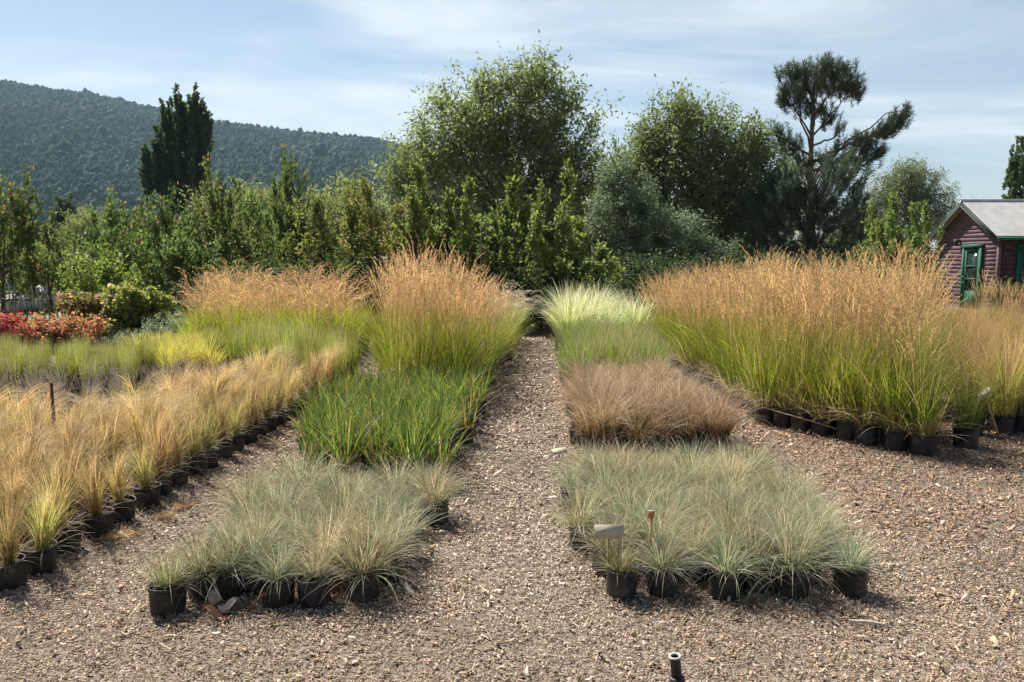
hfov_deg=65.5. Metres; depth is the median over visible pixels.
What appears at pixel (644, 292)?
feather reed grass
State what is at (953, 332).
red switch grass
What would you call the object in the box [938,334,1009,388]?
red switch grass
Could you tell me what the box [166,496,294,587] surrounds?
blue fescue
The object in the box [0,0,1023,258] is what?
sky
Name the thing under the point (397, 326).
feather reed grass
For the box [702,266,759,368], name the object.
feather reed grass
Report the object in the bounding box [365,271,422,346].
feather reed grass
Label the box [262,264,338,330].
feather reed grass
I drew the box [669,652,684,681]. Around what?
irrigation pipe
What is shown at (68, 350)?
lime rush
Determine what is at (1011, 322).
red switch grass
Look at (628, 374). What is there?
brown sedge
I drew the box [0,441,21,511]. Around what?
feather grass
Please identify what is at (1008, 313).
red switch grass
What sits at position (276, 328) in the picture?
lime rush
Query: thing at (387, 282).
feather reed grass
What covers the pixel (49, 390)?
dry lavender
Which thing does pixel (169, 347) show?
golden grass
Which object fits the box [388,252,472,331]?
feather reed grass
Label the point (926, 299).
feather reed grass
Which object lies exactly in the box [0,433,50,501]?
feather grass
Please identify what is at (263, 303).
feather reed grass
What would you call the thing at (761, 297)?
feather reed grass
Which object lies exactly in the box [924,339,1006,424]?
red switch grass
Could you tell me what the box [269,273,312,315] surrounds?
feather reed grass
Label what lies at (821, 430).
feather reed grass
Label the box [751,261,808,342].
feather reed grass
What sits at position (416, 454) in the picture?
strap leaf lily
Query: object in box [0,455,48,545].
feather grass
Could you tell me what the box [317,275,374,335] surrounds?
feather reed grass
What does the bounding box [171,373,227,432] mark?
feather grass
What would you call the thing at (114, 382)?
dry lavender
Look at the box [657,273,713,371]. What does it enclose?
feather reed grass
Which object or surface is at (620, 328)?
moor grass
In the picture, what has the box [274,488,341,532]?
blue fescue
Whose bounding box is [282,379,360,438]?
strap leaf lily
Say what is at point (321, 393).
strap leaf lily
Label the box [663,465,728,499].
blue fescue
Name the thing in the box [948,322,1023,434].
red switch grass
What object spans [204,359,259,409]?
feather grass
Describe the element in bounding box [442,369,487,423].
strap leaf lily
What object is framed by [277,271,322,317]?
feather reed grass
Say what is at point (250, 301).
feather reed grass
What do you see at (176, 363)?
dry lavender
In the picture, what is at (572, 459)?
blue fescue
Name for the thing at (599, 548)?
blue fescue
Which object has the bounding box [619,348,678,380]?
brown sedge
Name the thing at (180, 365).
golden grass
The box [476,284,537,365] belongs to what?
feather reed grass
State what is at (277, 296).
feather reed grass
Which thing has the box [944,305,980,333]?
red switch grass
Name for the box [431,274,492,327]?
feather reed grass
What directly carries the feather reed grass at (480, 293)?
on the mulch path
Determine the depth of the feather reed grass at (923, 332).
6.89 m
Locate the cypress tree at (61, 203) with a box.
[52,193,80,245]
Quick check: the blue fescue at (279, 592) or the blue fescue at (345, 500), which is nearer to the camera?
the blue fescue at (279, 592)
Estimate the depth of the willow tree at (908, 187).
53.61 m
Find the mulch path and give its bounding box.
[0,332,1023,681]
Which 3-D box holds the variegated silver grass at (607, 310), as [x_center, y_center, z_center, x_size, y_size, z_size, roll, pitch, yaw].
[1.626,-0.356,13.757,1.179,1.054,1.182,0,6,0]
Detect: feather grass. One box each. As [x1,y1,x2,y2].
[0,378,58,427]
[0,382,30,424]
[0,388,46,441]
[0,392,79,458]
[0,396,86,490]
[0,400,34,460]
[0,408,38,465]
[0,412,87,535]
[0,414,33,450]
[0,427,25,471]
[0,432,39,518]
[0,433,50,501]
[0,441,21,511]
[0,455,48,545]
[0,463,20,533]
[0,476,53,591]
[1,417,43,452]
[1,421,70,504]
[2,469,91,575]
[4,437,104,554]
[6,395,72,454]
[7,418,119,521]
[7,426,60,505]
[9,383,79,424]
[15,394,101,458]
[26,408,111,483]
[32,394,100,460]
[36,395,133,474]
[39,407,123,505]
[49,388,138,470]
[51,392,111,431]
[53,435,132,537]
[57,393,151,492]
[58,382,109,421]
[64,416,130,500]
[72,391,147,460]
[85,375,157,452]
[85,390,134,455]
[86,377,181,482]
[87,388,141,456]
[89,442,146,523]
[90,390,136,431]
[102,364,180,405]
[113,385,172,457]
[113,435,174,508]
[116,392,197,496]
[117,388,175,458]
[120,381,199,450]
[140,367,204,408]
[142,381,194,420]
[143,390,193,464]
[146,362,207,396]
[150,398,208,486]
[154,384,201,444]
[155,358,214,392]
[157,394,222,475]
[158,382,214,451]
[162,354,216,401]
[171,365,215,425]
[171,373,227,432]
[176,358,230,422]
[177,385,236,468]
[178,362,251,427]
[179,357,252,439]
[202,390,241,458]
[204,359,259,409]
[207,352,254,409]
[215,393,258,450]
[223,373,260,429]
[224,365,277,443]
[226,345,273,412]
[226,364,270,420]
[233,374,269,437]
[238,340,289,403]
[240,361,291,431]
[256,345,307,409]
[265,363,298,425]
[267,341,306,403]
[271,359,310,412]
[278,365,307,421]
[287,359,311,410]
[301,347,334,400]
[302,347,330,396]
[316,337,343,389]
[316,343,348,393]
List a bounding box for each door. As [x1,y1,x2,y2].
[962,248,978,307]
[1018,247,1023,310]
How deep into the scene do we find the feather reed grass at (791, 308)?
8.38 m
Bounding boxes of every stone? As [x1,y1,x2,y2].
[0,302,27,312]
[12,294,37,311]
[34,285,54,310]
[37,296,61,311]
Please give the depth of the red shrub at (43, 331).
13.32 m
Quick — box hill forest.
[0,79,598,246]
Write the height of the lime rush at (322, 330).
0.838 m
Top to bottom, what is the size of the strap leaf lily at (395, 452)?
0.668 m
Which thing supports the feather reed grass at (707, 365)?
on the mulch path
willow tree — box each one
[55,199,120,254]
[101,207,150,246]
[178,174,301,249]
[231,176,264,251]
[258,197,328,261]
[295,169,386,269]
[333,187,412,267]
[363,29,624,265]
[580,132,648,236]
[595,73,799,270]
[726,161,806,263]
[778,231,862,270]
[837,198,896,268]
[862,152,962,257]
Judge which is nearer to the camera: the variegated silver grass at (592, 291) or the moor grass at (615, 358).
the moor grass at (615, 358)
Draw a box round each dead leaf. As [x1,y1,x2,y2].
[202,604,228,622]
[208,588,221,605]
[218,597,238,613]
[241,591,268,612]
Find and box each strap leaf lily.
[259,399,337,473]
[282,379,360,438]
[288,379,342,420]
[288,400,328,453]
[289,368,352,407]
[289,398,338,456]
[291,379,351,414]
[293,394,364,439]
[293,423,359,478]
[297,395,390,482]
[299,365,357,403]
[302,405,377,464]
[303,393,353,417]
[304,410,349,463]
[305,362,360,399]
[308,391,368,431]
[309,372,382,408]
[311,369,371,397]
[316,375,359,408]
[323,388,358,412]
[324,378,384,421]
[324,385,374,433]
[328,388,442,475]
[328,407,386,465]
[330,365,391,408]
[331,389,405,452]
[333,410,372,471]
[335,383,381,421]
[336,363,383,404]
[336,367,373,392]
[340,359,383,388]
[340,409,412,487]
[344,362,397,399]
[344,404,405,463]
[349,398,391,441]
[353,378,404,415]
[356,366,431,413]
[357,360,391,393]
[358,376,422,413]
[359,394,401,423]
[361,387,409,418]
[363,377,407,402]
[364,408,406,455]
[365,375,439,420]
[365,403,449,461]
[366,403,403,448]
[372,394,473,477]
[375,374,407,398]
[376,371,408,390]
[376,402,463,484]
[377,373,416,396]
[378,396,418,430]
[378,398,432,445]
[383,381,421,408]
[390,355,439,391]
[391,365,415,387]
[394,367,434,392]
[394,394,474,451]
[397,357,454,390]
[398,399,449,430]
[399,374,446,411]
[399,392,436,419]
[400,371,440,401]
[401,398,470,466]
[402,358,452,386]
[404,395,451,422]
[407,376,455,412]
[410,365,475,406]
[410,391,473,458]
[414,373,472,424]
[423,424,470,488]
[429,395,463,436]
[430,356,484,404]
[436,388,466,437]
[437,397,470,448]
[438,381,484,444]
[439,363,472,387]
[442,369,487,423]
[445,370,502,430]
[445,379,474,418]
[448,367,490,399]
[454,360,501,413]
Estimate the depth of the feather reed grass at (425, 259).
9.00 m
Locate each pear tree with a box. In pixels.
[253,182,378,285]
[295,169,404,323]
[315,179,433,313]
[329,166,459,306]
[394,158,486,278]
[438,175,498,281]
[464,174,522,279]
[473,203,557,330]
[484,156,580,329]
[536,221,619,302]
[573,145,745,270]
[573,215,626,302]
[844,185,925,304]
[876,191,940,309]
[915,199,944,306]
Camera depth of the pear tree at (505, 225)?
18.17 m
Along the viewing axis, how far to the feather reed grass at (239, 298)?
12.49 m
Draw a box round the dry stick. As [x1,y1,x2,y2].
[848,619,888,626]
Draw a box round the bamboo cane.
[485,224,486,284]
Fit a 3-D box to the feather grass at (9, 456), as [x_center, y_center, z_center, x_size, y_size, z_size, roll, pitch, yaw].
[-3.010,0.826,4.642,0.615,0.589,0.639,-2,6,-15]
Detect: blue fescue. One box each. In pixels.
[102,536,205,617]
[151,511,258,600]
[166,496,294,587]
[168,505,287,600]
[186,461,286,524]
[186,504,273,552]
[191,515,307,593]
[200,474,301,531]
[203,492,302,552]
[211,489,298,539]
[217,463,301,510]
[231,452,297,489]
[231,470,328,528]
[231,523,329,607]
[242,486,320,557]
[243,464,320,513]
[246,436,344,495]
[259,451,348,510]
[262,497,336,570]
[266,534,351,608]
[273,474,389,546]
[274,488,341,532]
[274,495,385,586]
[282,451,370,507]
[285,474,400,521]
[289,503,425,613]
[292,493,386,570]
[297,485,333,525]
[298,467,375,504]
[300,461,399,509]
[309,500,427,597]
[317,481,447,584]
[325,487,411,543]
[331,462,401,505]
[331,508,434,585]
[335,466,391,494]
[341,470,423,525]
[348,448,447,497]
[348,476,413,518]
[352,483,455,561]
[359,468,432,505]
[377,483,441,531]
[385,453,468,515]
[394,458,490,526]
[523,478,628,553]
[535,430,612,483]
[539,451,595,508]
[546,474,607,521]
[554,432,650,494]
[557,499,648,577]
[558,441,637,478]
[560,440,652,520]
[560,442,660,494]
[567,458,667,510]
[569,472,691,533]
[576,484,681,564]
[576,522,669,600]
[586,428,668,485]
[586,472,663,524]
[589,470,726,541]
[591,443,686,492]
[597,454,687,493]
[599,485,711,576]
[603,471,688,518]
[606,447,705,512]
[611,488,703,565]
[613,436,667,469]
[617,520,719,598]
[624,433,685,473]
[632,462,693,498]
[635,449,686,484]
[650,440,718,491]
[651,474,721,536]
[653,431,732,478]
[653,436,744,484]
[657,480,710,502]
[658,509,734,582]
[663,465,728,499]
[665,482,803,569]
[669,512,792,601]
[670,480,731,519]
[673,479,749,534]
[674,455,736,493]
[677,512,760,583]
[678,505,737,541]
[681,430,778,491]
[683,499,826,601]
[688,478,785,530]
[689,456,781,506]
[691,464,752,513]
[697,451,760,489]
[698,437,759,471]
[702,498,810,569]
[704,433,790,497]
[710,431,805,487]
[711,504,881,612]
[719,476,791,523]
[720,470,851,552]
[721,469,783,508]
[728,486,852,571]
[736,453,811,496]
[737,472,809,514]
[740,478,885,559]
[745,455,804,492]
[746,455,862,516]
[764,508,851,584]
[786,481,869,544]
[808,523,903,598]
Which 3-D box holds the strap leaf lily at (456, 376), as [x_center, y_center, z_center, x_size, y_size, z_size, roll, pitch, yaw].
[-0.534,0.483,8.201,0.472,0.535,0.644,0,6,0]
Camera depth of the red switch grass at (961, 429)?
6.67 m
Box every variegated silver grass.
[526,293,589,349]
[533,286,600,344]
[537,278,597,311]
[538,285,587,312]
[540,289,602,319]
[541,289,594,333]
[550,280,616,320]
[551,290,609,311]
[555,297,620,327]
[565,287,617,318]
[566,279,620,306]
[571,283,629,310]
[573,300,621,326]
[576,297,635,333]
[578,295,633,325]
[579,282,624,305]
[590,287,636,306]
[595,288,640,318]
[598,291,642,327]
[607,287,662,332]
[609,297,654,319]
[610,296,660,326]
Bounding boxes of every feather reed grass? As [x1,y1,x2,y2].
[162,271,234,334]
[167,281,225,337]
[173,275,215,327]
[173,286,217,332]
[177,265,239,336]
[177,272,240,323]
[183,272,236,315]
[183,273,239,313]
[185,272,242,341]
[189,272,259,358]
[191,264,264,316]
[194,257,268,347]
[198,265,257,311]
[200,268,244,304]
[200,287,254,327]
[201,276,246,323]
[204,258,263,312]
[213,264,270,306]
[213,267,264,309]
[215,283,266,324]
[219,278,276,340]
[222,274,274,319]
[223,267,292,328]
[227,268,291,322]
[228,291,269,322]
[232,272,300,332]
[237,268,285,323]
[237,269,285,304]
[241,271,284,312]
[242,271,306,328]
[245,284,302,329]
[246,277,287,327]
[247,268,309,333]
[249,275,293,315]
[259,269,303,302]
[261,274,320,318]
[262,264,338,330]
[263,270,324,328]
[268,268,327,309]
[269,271,343,329]
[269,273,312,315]
[270,267,336,317]
[272,260,348,335]
[274,276,346,309]
[277,264,328,324]
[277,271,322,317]
[281,261,333,308]
[289,286,350,336]
[291,273,341,326]
[292,272,342,310]
[297,269,361,326]
[298,264,376,353]
[305,269,355,323]
[305,286,358,336]
[310,280,357,322]
[313,279,370,341]
[314,277,359,321]
[316,263,369,316]
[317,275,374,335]
[321,279,363,314]
[327,290,369,353]
[330,274,373,343]
[339,275,376,320]
[343,242,442,374]
[345,252,425,380]
[349,265,431,383]
[350,287,377,349]
[353,261,414,361]
[354,257,421,359]
[356,249,446,380]
[359,265,394,345]
[363,283,400,323]
[364,253,437,329]
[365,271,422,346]
[367,247,470,384]
[369,280,401,341]
[376,249,454,337]
[377,266,425,343]
[381,253,480,374]
[381,264,446,382]
[385,263,453,320]
[385,265,438,325]
[386,269,445,349]
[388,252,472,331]
[389,233,482,372]
[392,255,485,383]
[399,263,467,336]
[404,255,491,332]
[409,270,513,392]
[417,261,493,380]
[422,270,480,329]
[423,261,502,371]
[424,250,489,342]
[428,245,493,352]
[429,286,514,390]
[431,267,509,363]
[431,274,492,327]
[440,280,517,345]
[446,275,495,333]
[450,272,516,357]
[456,270,523,386]
[461,289,514,356]
[462,277,507,360]
[463,290,513,353]
[468,288,519,369]
[472,281,511,332]
[474,280,515,353]
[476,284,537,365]
[492,295,543,360]
[628,273,689,340]
[631,275,662,315]
[631,283,675,314]
[635,271,681,327]
[636,268,690,340]
[636,277,691,335]
[639,266,705,326]
[639,286,665,332]
[642,269,683,318]
[643,282,682,334]
[645,276,691,361]
[648,286,698,367]
[651,277,683,324]
[652,270,722,356]
[654,270,694,335]
[656,262,732,366]
[656,265,690,315]
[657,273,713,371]
[659,288,707,376]
[660,276,697,351]
[661,261,701,309]
[661,263,737,387]
[661,266,709,325]
[662,275,710,326]
[664,291,714,382]
[665,262,740,361]
[667,289,705,332]
[669,264,733,337]
[671,257,744,379]
[675,283,711,333]
[681,256,776,408]
[681,258,751,366]
[685,273,758,393]
[686,290,738,368]
[692,241,802,386]
[692,264,745,367]
[692,280,743,334]
[696,253,803,416]
[696,268,754,381]
[698,270,778,397]
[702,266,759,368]
[704,262,770,364]
[707,261,754,323]
[711,264,788,380]
[714,257,794,381]
[714,274,819,424]
[716,273,824,391]
[718,248,827,357]
[725,266,771,322]
[730,252,824,359]
[732,249,837,404]
[736,250,853,402]
[741,271,777,325]
[746,287,838,428]
[747,271,832,368]
[749,249,839,334]
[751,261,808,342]
[753,242,887,436]
[753,276,829,358]
[756,250,825,330]
[760,288,798,342]
[762,254,801,321]
[766,282,856,432]
[768,249,862,367]
[768,254,846,375]
[772,270,840,339]
[776,273,831,345]
[785,265,880,427]
[787,264,878,363]
[788,279,863,367]
[792,276,916,440]
[794,251,851,320]
[794,268,844,341]
[795,276,904,389]
[796,254,852,351]
[796,272,847,336]
[800,256,857,351]
[800,257,867,342]
[800,266,862,339]
[807,243,917,362]
[808,263,926,431]
[809,274,943,445]
[819,274,883,353]
[824,269,882,356]
[825,253,942,342]
[827,243,980,445]
[827,264,879,335]
[830,240,940,364]
[830,280,975,451]
[832,276,916,362]
[834,258,941,381]
[834,273,888,345]
[840,258,948,437]
[844,269,938,344]
[845,237,971,417]
[849,250,992,433]
[854,280,930,346]
[855,274,972,392]
[856,292,995,455]
[859,235,947,351]
[864,261,969,379]
[867,242,975,362]
[879,255,964,389]
[881,276,967,404]
[885,266,951,347]
[888,267,964,352]
[900,253,967,356]
[903,272,966,331]
[924,279,950,331]
[957,268,999,315]
[967,279,1001,313]
[967,280,993,316]
[987,277,1015,311]
[992,282,1017,315]
[998,282,1023,315]
[1000,295,1023,315]
[1002,283,1021,313]
[1002,285,1023,320]
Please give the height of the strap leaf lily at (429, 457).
0.639 m
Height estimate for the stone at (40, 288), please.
0.860 m
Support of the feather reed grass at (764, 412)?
on the mulch path
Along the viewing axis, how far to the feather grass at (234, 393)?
7.41 m
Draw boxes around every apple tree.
[0,163,58,319]
[0,174,72,289]
[0,233,102,315]
[38,222,110,292]
[56,236,170,317]
[77,188,152,279]
[110,178,196,303]
[116,200,208,294]
[130,220,241,317]
[184,196,253,267]
[190,152,261,279]
[203,178,296,264]
[216,219,299,278]
[263,138,333,269]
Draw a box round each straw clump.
[99,525,141,541]
[150,507,175,519]
[171,498,197,508]
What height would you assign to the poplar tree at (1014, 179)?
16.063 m
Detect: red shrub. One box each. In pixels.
[0,308,37,346]
[0,314,31,345]
[6,311,37,345]
[9,312,68,351]
[27,309,75,350]
[48,306,115,352]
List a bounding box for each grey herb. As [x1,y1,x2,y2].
[86,333,111,350]
[111,328,146,346]
[134,311,188,338]
[159,315,195,335]
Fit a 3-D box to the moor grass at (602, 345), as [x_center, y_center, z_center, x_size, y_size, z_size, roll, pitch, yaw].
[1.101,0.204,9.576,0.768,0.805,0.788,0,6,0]
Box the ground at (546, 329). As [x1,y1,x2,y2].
[0,260,1021,331]
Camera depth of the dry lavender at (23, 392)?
7.57 m
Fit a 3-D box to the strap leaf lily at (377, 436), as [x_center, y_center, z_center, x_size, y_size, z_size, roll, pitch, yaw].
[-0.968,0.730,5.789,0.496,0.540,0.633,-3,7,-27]
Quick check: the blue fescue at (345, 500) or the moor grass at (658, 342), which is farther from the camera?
the moor grass at (658, 342)
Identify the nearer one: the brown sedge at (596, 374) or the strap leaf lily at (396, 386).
the strap leaf lily at (396, 386)
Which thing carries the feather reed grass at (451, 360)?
on the mulch path
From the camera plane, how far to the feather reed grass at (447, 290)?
10.35 m
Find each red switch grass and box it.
[923,303,978,332]
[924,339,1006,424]
[928,360,1014,449]
[931,298,972,324]
[931,314,991,346]
[936,314,998,393]
[936,318,1020,374]
[937,322,983,365]
[938,308,1005,345]
[938,313,1002,346]
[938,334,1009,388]
[938,343,1023,433]
[939,314,974,344]
[941,340,979,373]
[942,306,991,336]
[942,325,1014,363]
[943,325,1022,415]
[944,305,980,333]
[945,322,1021,350]
[946,297,990,319]
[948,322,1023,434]
[950,300,1003,330]
[950,329,1022,361]
[951,315,1013,334]
[953,312,998,342]
[953,341,1021,420]
[956,299,998,326]
[956,332,1023,371]
[959,331,1023,408]
[963,296,1001,316]
[966,322,1023,367]
[971,306,1022,334]
[972,299,1014,322]
[972,318,1020,338]
[973,293,1021,330]
[976,300,1022,321]
[976,344,1023,408]
[979,314,1023,344]
[980,329,1023,369]
[982,312,1023,347]
[982,336,1022,381]
[984,306,1023,339]
[984,319,1023,349]
[985,346,1023,433]
[988,316,1023,352]
[988,328,1022,357]
[989,309,1023,334]
[997,315,1023,346]
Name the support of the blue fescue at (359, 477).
on the mulch path
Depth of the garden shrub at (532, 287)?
16.80 m
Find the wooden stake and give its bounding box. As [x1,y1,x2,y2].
[49,382,57,479]
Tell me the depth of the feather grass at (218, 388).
7.04 m
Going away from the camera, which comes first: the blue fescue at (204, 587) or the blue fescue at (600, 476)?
the blue fescue at (204, 587)
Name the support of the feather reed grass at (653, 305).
on the mulch path
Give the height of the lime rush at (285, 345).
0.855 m
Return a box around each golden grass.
[118,329,148,350]
[136,323,179,342]
[142,334,188,373]
[143,334,180,371]
[144,329,178,345]
[149,337,184,371]
[150,339,189,382]
[158,336,185,353]
[160,330,196,341]
[161,334,199,374]
[164,329,195,344]
[165,333,206,373]
[176,326,212,344]
[177,334,226,377]
[178,341,215,379]
[179,329,208,345]
[185,329,223,366]
[191,345,227,379]
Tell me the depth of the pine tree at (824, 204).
39.09 m
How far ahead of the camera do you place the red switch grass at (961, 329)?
10.75 m
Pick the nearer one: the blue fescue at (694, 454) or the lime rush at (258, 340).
the blue fescue at (694, 454)
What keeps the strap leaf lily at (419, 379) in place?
on the mulch path
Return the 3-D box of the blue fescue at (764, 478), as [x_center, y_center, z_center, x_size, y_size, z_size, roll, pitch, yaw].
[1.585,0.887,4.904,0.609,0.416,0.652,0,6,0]
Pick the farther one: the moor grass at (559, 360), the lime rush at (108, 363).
the moor grass at (559, 360)
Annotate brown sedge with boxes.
[543,363,629,415]
[546,378,626,445]
[547,357,603,391]
[548,356,605,402]
[548,361,626,425]
[549,374,644,434]
[552,366,619,407]
[553,348,616,376]
[553,370,595,416]
[554,400,604,453]
[555,380,633,453]
[558,361,616,423]
[561,358,621,385]
[562,373,631,408]
[565,379,654,454]
[568,370,620,389]
[572,361,617,380]
[577,366,620,379]
[578,369,640,403]
[585,375,664,429]
[586,369,637,395]
[587,363,662,398]
[587,365,640,391]
[588,352,641,380]
[597,382,668,428]
[599,353,633,377]
[599,386,686,452]
[601,361,662,386]
[602,382,656,447]
[605,388,650,448]
[614,358,646,376]
[615,367,674,418]
[616,372,681,433]
[618,365,661,396]
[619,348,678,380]
[619,383,699,453]
[622,361,658,382]
[624,346,686,377]
[625,354,679,373]
[628,357,679,388]
[628,373,687,422]
[629,364,684,405]
[631,353,693,383]
[637,365,691,390]
[637,384,713,449]
[644,359,710,393]
[645,356,693,382]
[645,366,718,433]
[649,376,717,406]
[650,386,731,453]
[651,374,711,402]
[652,358,724,396]
[658,395,696,431]
[665,367,768,453]
[666,384,729,430]
[670,398,724,450]
[681,371,744,431]
[700,384,767,449]
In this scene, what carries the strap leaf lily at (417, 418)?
on the mulch path
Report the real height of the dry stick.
0.019 m
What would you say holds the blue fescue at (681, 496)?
on the mulch path
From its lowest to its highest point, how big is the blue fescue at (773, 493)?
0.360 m
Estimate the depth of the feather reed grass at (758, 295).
10.31 m
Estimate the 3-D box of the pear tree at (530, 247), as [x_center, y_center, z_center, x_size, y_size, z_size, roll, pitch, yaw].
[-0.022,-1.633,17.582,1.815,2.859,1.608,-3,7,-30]
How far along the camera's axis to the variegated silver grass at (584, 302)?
14.34 m
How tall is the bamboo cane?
2.300 m
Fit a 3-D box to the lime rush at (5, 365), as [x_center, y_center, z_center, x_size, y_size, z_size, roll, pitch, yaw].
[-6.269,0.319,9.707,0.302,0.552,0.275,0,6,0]
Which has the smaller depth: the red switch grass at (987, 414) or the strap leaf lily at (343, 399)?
the strap leaf lily at (343, 399)
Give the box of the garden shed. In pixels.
[929,199,1023,310]
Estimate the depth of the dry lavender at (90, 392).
7.80 m
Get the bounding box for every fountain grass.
[484,281,525,316]
[486,293,534,354]
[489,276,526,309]
[490,283,541,349]
[494,293,528,332]
[499,291,537,343]
[502,290,540,339]
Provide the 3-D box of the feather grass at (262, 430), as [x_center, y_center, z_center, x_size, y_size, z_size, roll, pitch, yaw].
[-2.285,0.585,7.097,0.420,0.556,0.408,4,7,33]
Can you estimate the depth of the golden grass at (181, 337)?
11.52 m
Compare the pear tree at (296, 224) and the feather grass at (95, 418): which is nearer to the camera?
the feather grass at (95, 418)
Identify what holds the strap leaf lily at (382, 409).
on the mulch path
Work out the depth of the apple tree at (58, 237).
24.64 m
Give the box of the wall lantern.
[953,238,959,245]
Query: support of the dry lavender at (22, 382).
on the mulch path
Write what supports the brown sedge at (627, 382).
on the mulch path
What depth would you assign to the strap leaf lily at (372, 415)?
6.13 m
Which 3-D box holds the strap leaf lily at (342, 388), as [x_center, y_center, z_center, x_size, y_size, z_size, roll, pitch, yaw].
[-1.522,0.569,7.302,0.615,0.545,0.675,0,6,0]
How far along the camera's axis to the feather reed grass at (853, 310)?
8.85 m
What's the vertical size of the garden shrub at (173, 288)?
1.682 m
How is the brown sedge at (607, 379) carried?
on the mulch path
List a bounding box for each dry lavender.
[0,357,20,401]
[0,375,40,424]
[2,373,40,408]
[3,356,42,405]
[9,362,47,408]
[18,353,59,400]
[25,369,70,422]
[33,363,78,401]
[34,355,74,393]
[35,371,76,420]
[49,373,77,414]
[62,371,97,409]
[69,358,107,402]
[78,352,113,399]
[79,378,104,412]
[82,380,108,414]
[95,366,133,398]
[95,366,138,399]
[98,366,130,404]
[99,359,136,397]
[101,358,130,396]
[103,381,136,401]
[135,360,175,402]
[137,354,156,395]
[140,367,164,401]
[143,364,173,393]
[156,351,192,388]
[159,356,202,385]
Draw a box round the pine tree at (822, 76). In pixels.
[760,51,915,255]
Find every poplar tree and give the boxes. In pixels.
[137,81,215,223]
[1001,135,1023,198]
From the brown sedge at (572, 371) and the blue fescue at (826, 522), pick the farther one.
the brown sedge at (572, 371)
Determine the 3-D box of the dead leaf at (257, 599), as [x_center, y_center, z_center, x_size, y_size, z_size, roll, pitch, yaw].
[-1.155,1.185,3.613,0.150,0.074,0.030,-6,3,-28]
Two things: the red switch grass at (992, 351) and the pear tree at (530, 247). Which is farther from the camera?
the pear tree at (530, 247)
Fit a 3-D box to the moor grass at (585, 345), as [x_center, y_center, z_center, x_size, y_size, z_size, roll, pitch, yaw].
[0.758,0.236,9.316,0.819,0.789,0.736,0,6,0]
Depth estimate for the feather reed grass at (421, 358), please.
8.61 m
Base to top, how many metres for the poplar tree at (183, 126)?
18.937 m
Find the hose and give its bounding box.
[764,407,835,428]
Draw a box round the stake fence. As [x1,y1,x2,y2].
[0,284,75,322]
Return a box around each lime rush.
[0,327,17,344]
[0,333,19,349]
[0,334,17,370]
[0,346,10,370]
[0,349,26,394]
[0,359,3,387]
[1,352,8,387]
[2,334,30,350]
[5,341,25,367]
[9,342,38,389]
[11,346,34,360]
[21,346,44,388]
[22,351,43,388]
[27,337,54,374]
[27,344,45,386]
[28,336,50,375]
[30,347,51,380]
[40,341,73,389]
[55,355,72,390]
[56,338,79,364]
[57,345,79,376]
[58,334,77,351]
[60,342,87,391]
[67,330,92,348]
[69,335,96,358]
[69,340,95,371]
[74,340,94,360]
[76,350,99,393]
[89,332,115,383]
[93,342,119,392]
[95,349,112,386]
[96,348,113,387]
[98,339,118,358]
[108,335,137,357]
[111,339,139,386]
[114,343,142,389]
[114,345,141,393]
[120,341,137,382]
[123,335,145,380]
[132,337,155,377]
[135,338,159,380]
[138,332,165,374]
[199,319,227,373]
[199,325,223,346]
[221,327,234,370]
[222,317,252,378]
[222,321,251,364]
[236,319,268,369]
[236,322,261,372]
[237,316,263,344]
[243,335,270,378]
[245,318,274,333]
[250,314,281,337]
[257,324,277,372]
[258,314,289,377]
[264,326,295,367]
[264,326,302,374]
[271,321,294,336]
[275,334,294,359]
[276,316,312,347]
[288,322,314,379]
[290,318,323,381]
[291,318,323,345]
[293,320,327,384]
[295,341,322,386]
[298,326,322,346]
[306,328,336,376]
[307,321,331,343]
[317,327,352,382]
[318,321,340,346]
[318,327,353,368]
[327,316,357,342]
[327,335,354,350]
[333,324,362,370]
[336,328,366,381]
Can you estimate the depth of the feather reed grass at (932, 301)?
11.18 m
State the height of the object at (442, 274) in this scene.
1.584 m
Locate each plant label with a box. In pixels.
[551,447,567,457]
[594,525,623,595]
[648,510,653,560]
[978,387,999,437]
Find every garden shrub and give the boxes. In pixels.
[6,270,54,291]
[129,257,214,315]
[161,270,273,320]
[204,248,291,297]
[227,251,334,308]
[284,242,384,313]
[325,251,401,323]
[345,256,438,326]
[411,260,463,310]
[439,260,529,311]
[478,261,577,332]
[569,252,665,308]
[603,247,700,311]
[637,247,735,301]
[696,245,798,289]
[758,249,821,296]
[792,249,870,287]
[849,244,935,278]
[903,239,938,299]
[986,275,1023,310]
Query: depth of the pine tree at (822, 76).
44.72 m
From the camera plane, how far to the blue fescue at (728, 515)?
4.15 m
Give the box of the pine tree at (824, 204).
[731,146,884,266]
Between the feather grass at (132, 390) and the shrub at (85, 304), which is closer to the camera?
the feather grass at (132, 390)
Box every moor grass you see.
[547,333,609,375]
[548,325,599,387]
[549,342,566,381]
[550,318,576,349]
[553,313,593,350]
[554,325,599,359]
[557,322,586,342]
[557,332,606,375]
[558,325,609,362]
[563,312,603,331]
[565,318,602,338]
[567,319,610,345]
[569,323,621,358]
[573,316,614,334]
[577,315,621,344]
[579,315,608,335]
[579,328,623,367]
[579,332,626,373]
[584,333,637,372]
[589,319,633,352]
[591,341,629,369]
[596,318,658,361]
[598,309,639,334]
[598,315,641,339]
[601,323,656,359]
[604,317,640,339]
[606,321,653,339]
[608,333,663,376]
[611,328,671,369]
[612,317,675,356]
[619,324,663,340]
[620,332,662,361]
[623,310,667,337]
[629,343,672,372]
[636,335,686,374]
[639,327,684,361]
[639,331,673,368]

